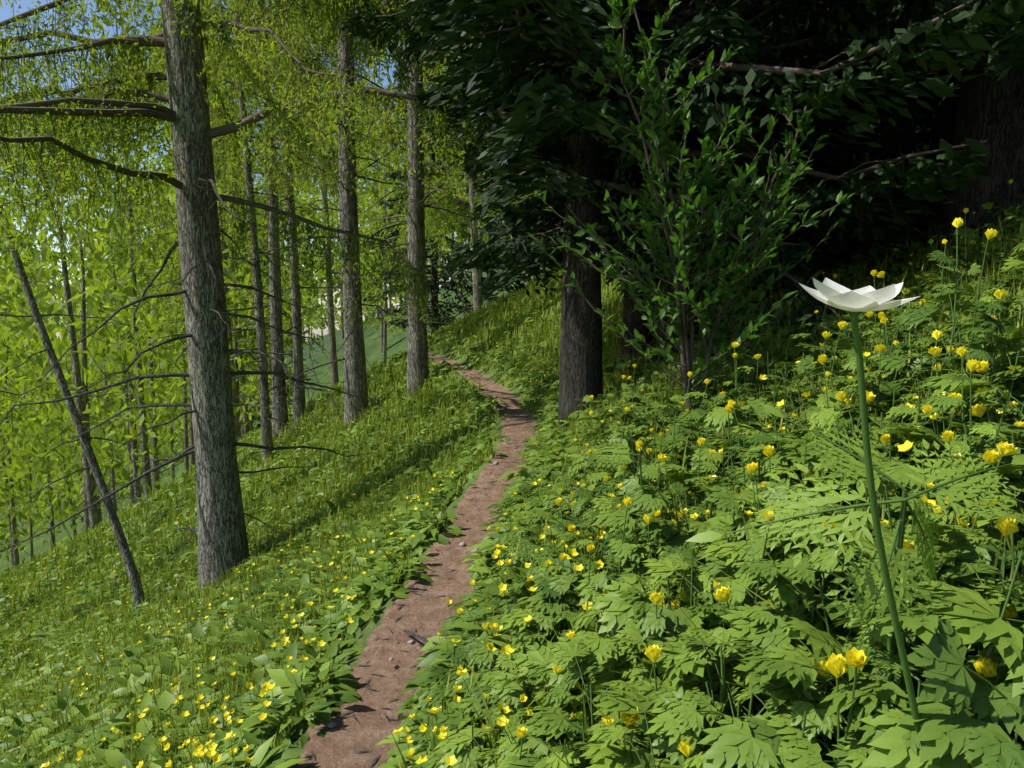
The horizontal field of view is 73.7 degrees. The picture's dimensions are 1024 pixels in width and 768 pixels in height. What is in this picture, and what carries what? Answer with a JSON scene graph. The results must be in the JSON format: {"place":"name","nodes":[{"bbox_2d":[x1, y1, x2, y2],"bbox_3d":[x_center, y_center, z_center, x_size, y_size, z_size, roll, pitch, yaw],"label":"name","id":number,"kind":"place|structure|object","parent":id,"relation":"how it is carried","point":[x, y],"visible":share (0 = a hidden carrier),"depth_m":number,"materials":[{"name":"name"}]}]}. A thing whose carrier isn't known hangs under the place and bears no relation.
{"place":"outdoors","nodes":[
{"label":"outdoors","id":0,"kind":"place"},
{"bbox_2d":[0,0,467,430],"label":"sky","id":1,"kind":"structure","parent":0,"point":[5,11],"materials":[{"name":"blue"}]},
{"bbox_2d":[0,114,934,767],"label":"ground","id":2,"kind":"structure","parent":0,"point":[422,616],"depth_m":3.65,"materials":[{"name":"brown soil"}]},
{"bbox_2d":[0,229,87,447],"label":"larch","id":3,"kind":"object","parent":2,"relation":"on","point":[24,399],"visible":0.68,"depth_m":10.75,"materials":[{"name":"green plant"}]},
{"bbox_2d":[0,53,153,611],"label":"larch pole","id":4,"kind":"object","parent":2,"relation":"on","point":[7,234],"visible":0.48,"depth_m":7.88,"materials":[{"name":"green plant"}]},
{"bbox_2d":[129,5,322,441],"bbox_3d":[-9.179,-5.495,20.959,5.062,17.215,4.316,3,8,23],"label":"larch","id":5,"kind":"object","parent":2,"relation":"on","point":[230,337],"visible":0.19,"depth_m":20.91,"materials":[{"name":"green plant"}]},
{"bbox_2d":[229,215,289,430],"bbox_3d":[-14.812,-2.791,38.825,4.269,16.898,4.648,3,8,23],"label":"larch","id":6,"kind":"object","parent":2,"relation":"on","point":[252,420],"visible":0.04,"depth_m":38.82,"materials":[{"name":"green plant"}]},
{"bbox_2d":[0,0,545,568],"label":"larch forest","id":7,"kind":"object","parent":2,"relation":"on","point":[100,296],"visible":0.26,"depth_m":23.21,"materials":[{"name":"green plant"}]},
{"bbox_2d":[241,228,310,429],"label":"tree","id":8,"kind":"object","parent":2,"relation":"on","point":[259,416],"visible":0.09,"depth_m":43.41,"materials":[{"name":"green plant"}]},
{"bbox_2d":[256,13,382,387],"bbox_3d":[-6.560,-9.579,23.847,3.947,22.524,3.894,3,8,25],"label":"larch","id":9,"kind":"object","parent":2,"relation":"on","point":[332,338],"visible":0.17,"depth_m":24.53,"materials":[{"name":"green plant"}]},
{"bbox_2d":[316,174,363,340],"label":"larch","id":10,"kind":"object","parent":2,"relation":"on","point":[342,333],"visible":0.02,"depth_m":66.02,"materials":[{"name":"green plant"}]},
{"bbox_2d":[359,139,406,363],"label":"larch","id":11,"kind":"object","parent":2,"relation":"on","point":[388,317],"visible":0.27,"depth_m":44.09,"materials":[{"name":"green plant"}]},
{"bbox_2d":[304,358,537,767],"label":"path stones","id":12,"kind":"object","parent":2,"relation":"on","point":[332,724],"visible":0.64,"depth_m":2.43,"materials":[{"name":"beige"}]},
{"bbox_2d":[324,0,519,330],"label":"larch","id":13,"kind":"object","parent":2,"relation":"on","point":[450,205],"visible":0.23,"depth_m":17.05,"materials":[{"name":"green plant"}]},
{"bbox_2d":[403,630,442,645],"bbox_3d":[-0.118,0.832,2.073,0.171,0.371,1.174,-3,8,-22],"label":"fallen twig","id":14,"kind":"object","parent":2,"relation":"on","point":[418,636],"visible":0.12,"depth_m":2.46,"materials":[{"name":"grey wood"}]},
{"bbox_2d":[393,71,465,334],"bbox_3d":[-4.394,-11.108,35.243,4.212,23.097,4.387,-3,8,-24],"label":"larch","id":15,"kind":"object","parent":2,"relation":"on","point":[427,167],"visible":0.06,"depth_m":35.37,"materials":[{"name":"green plant"}]},
{"bbox_2d":[361,48,511,332],"bbox_3d":[-2.912,-8.531,26.320,5.434,16.533,5.646,7,10,44],"label":"tree","id":16,"kind":"object","parent":2,"relation":"on","point":[434,286],"visible":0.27,"depth_m":26.06,"materials":[{"name":"green plant"}]},
{"bbox_2d":[389,37,536,321],"bbox_3d":[-1.380,-9.254,21.900,5.514,16.186,4.100,-4,9,-28],"label":"larch","id":17,"kind":"object","parent":2,"relation":"on","point":[477,291],"visible":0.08,"depth_m":22.42,"materials":[{"name":"green plant"}]},
{"bbox_2d":[461,44,518,307],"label":"larch","id":18,"kind":"object","parent":2,"relation":"on","point":[486,241],"visible":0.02,"depth_m":42.54,"materials":[{"name":"green plant"}]},
{"bbox_2d":[507,190,544,285],"bbox_3d":[0.886,-10.710,35.739,3.819,16.314,3.664,-3,8,-24],"label":"larch","id":19,"kind":"object","parent":2,"relation":"on","point":[531,227],"depth_m":36.23,"materials":[{"name":"green plant"}]},
{"bbox_2d":[0,140,1023,767],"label":"meadow","id":20,"kind":"structure","parent":0,"point":[292,690],"depth_m":5.17,"materials":[{"name":"green plant"}]},
{"bbox_2d":[85,0,362,462],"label":"larch","id":21,"kind":"object","parent":20,"relation":"on","point":[266,417],"visible":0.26,"depth_m":13.08,"materials":[{"name":"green plant"}]},
{"bbox_2d":[161,0,377,436],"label":"larch","id":22,"kind":"object","parent":20,"relation":"on","point":[280,397],"visible":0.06,"depth_m":14.94,"materials":[{"name":"green plant"}]},
{"bbox_2d":[172,0,386,425],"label":"larch","id":23,"kind":"object","parent":20,"relation":"on","point":[297,353],"visible":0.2,"depth_m":14.65,"materials":[{"name":"green plant"}]},
{"bbox_2d":[0,0,563,591],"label":"larch","id":24,"kind":"object","parent":20,"relation":"on","point":[110,112],"visible":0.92,"depth_m":6.48,"materials":[{"name":"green plant"}]},
{"bbox_2d":[212,0,445,428],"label":"larch","id":25,"kind":"object","parent":20,"relation":"on","point":[355,362],"visible":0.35,"depth_m":11.92,"materials":[{"name":"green plant"}]},
{"bbox_2d":[297,0,487,395],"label":"larch","id":26,"kind":"object","parent":20,"relation":"on","point":[417,359],"visible":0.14,"depth_m":11.54,"materials":[{"name":"green plant"}]},
{"bbox_2d":[0,179,1023,767],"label":"bank herbs","id":27,"kind":"object","parent":20,"relation":"on","point":[790,655],"visible":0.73,"depth_m":1.31,"materials":[{"name":"green plant"}]},
{"bbox_2d":[499,106,611,267],"bbox_3d":[1.463,-11.310,17.590,5.702,18.373,5.728,-6,10,-41],"label":"tree","id":28,"kind":"object","parent":20,"relation":"on","point":[537,191],"depth_m":18.02,"materials":[{"name":"green plant"}]},
{"bbox_2d":[340,0,950,362],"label":"spruce","id":29,"kind":"object","parent":20,"relation":"on","point":[632,320],"visible":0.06,"depth_m":5.58,"materials":[{"name":"green plant"}]},
{"bbox_2d":[379,0,965,363],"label":"spruce","id":30,"kind":"object","parent":20,"relation":"on","point":[689,38],"visible":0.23,"depth_m":4.42,"materials":[{"name":"green plant"}]},
{"bbox_2d":[527,0,854,408],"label":"willow shrub","id":31,"kind":"object","parent":20,"relation":"on","point":[694,194],"visible":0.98,"depth_m":2.80,"materials":[{"name":"green plant"}]},
{"bbox_2d":[393,0,1023,427],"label":"spruce","id":32,"kind":"object","parent":20,"relation":"on","point":[559,110],"visible":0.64,"depth_m":3.64,"materials":[{"name":"green plant"}]},
{"bbox_2d":[471,217,1023,751],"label":"flowers","id":33,"kind":"object","parent":20,"relation":"on","point":[853,305],"visible":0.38,"depth_m":0.83,"materials":[{"name":"green plant"}]},
{"bbox_2d":[530,0,1023,251],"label":"spruce","id":34,"kind":"object","parent":20,"relation":"on","point":[990,107],"visible":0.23,"depth_m":3.71,"materials":[{"name":"green plant"}]}
]}

